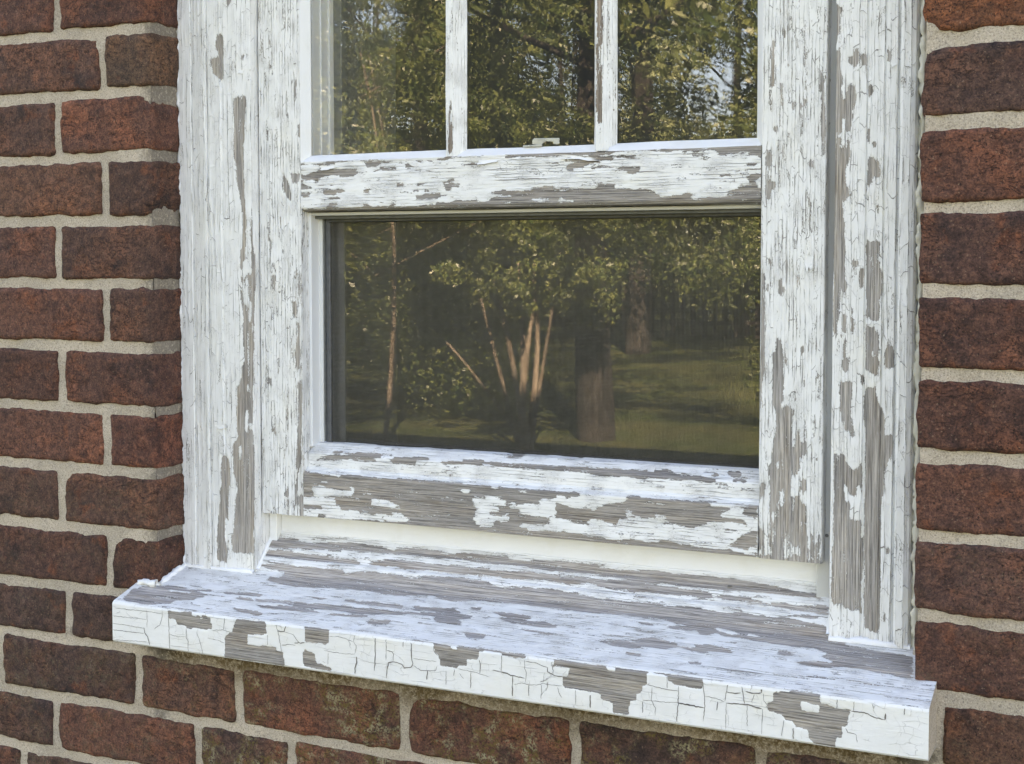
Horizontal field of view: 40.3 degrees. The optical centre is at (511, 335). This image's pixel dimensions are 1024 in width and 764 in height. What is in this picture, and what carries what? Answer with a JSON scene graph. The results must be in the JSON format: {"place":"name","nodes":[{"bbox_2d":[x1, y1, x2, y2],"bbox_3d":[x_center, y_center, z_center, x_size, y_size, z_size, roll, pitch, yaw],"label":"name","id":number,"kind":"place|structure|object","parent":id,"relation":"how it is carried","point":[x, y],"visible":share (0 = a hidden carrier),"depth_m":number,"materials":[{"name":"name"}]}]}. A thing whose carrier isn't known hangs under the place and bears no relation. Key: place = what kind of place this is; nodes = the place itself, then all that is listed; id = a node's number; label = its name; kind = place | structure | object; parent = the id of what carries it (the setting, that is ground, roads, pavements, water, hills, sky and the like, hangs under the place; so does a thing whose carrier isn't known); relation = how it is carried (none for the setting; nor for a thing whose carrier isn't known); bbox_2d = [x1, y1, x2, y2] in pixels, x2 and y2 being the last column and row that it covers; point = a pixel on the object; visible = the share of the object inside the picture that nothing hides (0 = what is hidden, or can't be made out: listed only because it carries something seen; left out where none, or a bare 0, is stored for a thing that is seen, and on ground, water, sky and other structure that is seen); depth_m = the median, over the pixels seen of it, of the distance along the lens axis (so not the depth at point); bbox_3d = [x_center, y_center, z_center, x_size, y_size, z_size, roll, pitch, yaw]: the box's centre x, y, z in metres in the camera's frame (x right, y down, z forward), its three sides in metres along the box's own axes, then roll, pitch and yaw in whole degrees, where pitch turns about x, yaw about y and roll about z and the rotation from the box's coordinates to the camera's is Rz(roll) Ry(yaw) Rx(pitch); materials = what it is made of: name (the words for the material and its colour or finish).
{"place":"outdoors","nodes":[
{"label":"outdoors","id":0,"kind":"place"},
{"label":"ground","id":1,"kind":"structure","parent":0,"visible":0},
{"bbox_2d":[0,0,1023,763],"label":"brick wall","id":2,"kind":"structure","parent":1,"relation":"on","point":[92,518],"depth_m":1.51,"materials":[{"name":"brick"}]},
{"bbox_2d":[112,0,936,760],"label":"window","id":3,"kind":"structure","parent":2,"relation":"attached to","point":[330,526],"depth_m":1.38,"materials":[{"name":"paint"}]},
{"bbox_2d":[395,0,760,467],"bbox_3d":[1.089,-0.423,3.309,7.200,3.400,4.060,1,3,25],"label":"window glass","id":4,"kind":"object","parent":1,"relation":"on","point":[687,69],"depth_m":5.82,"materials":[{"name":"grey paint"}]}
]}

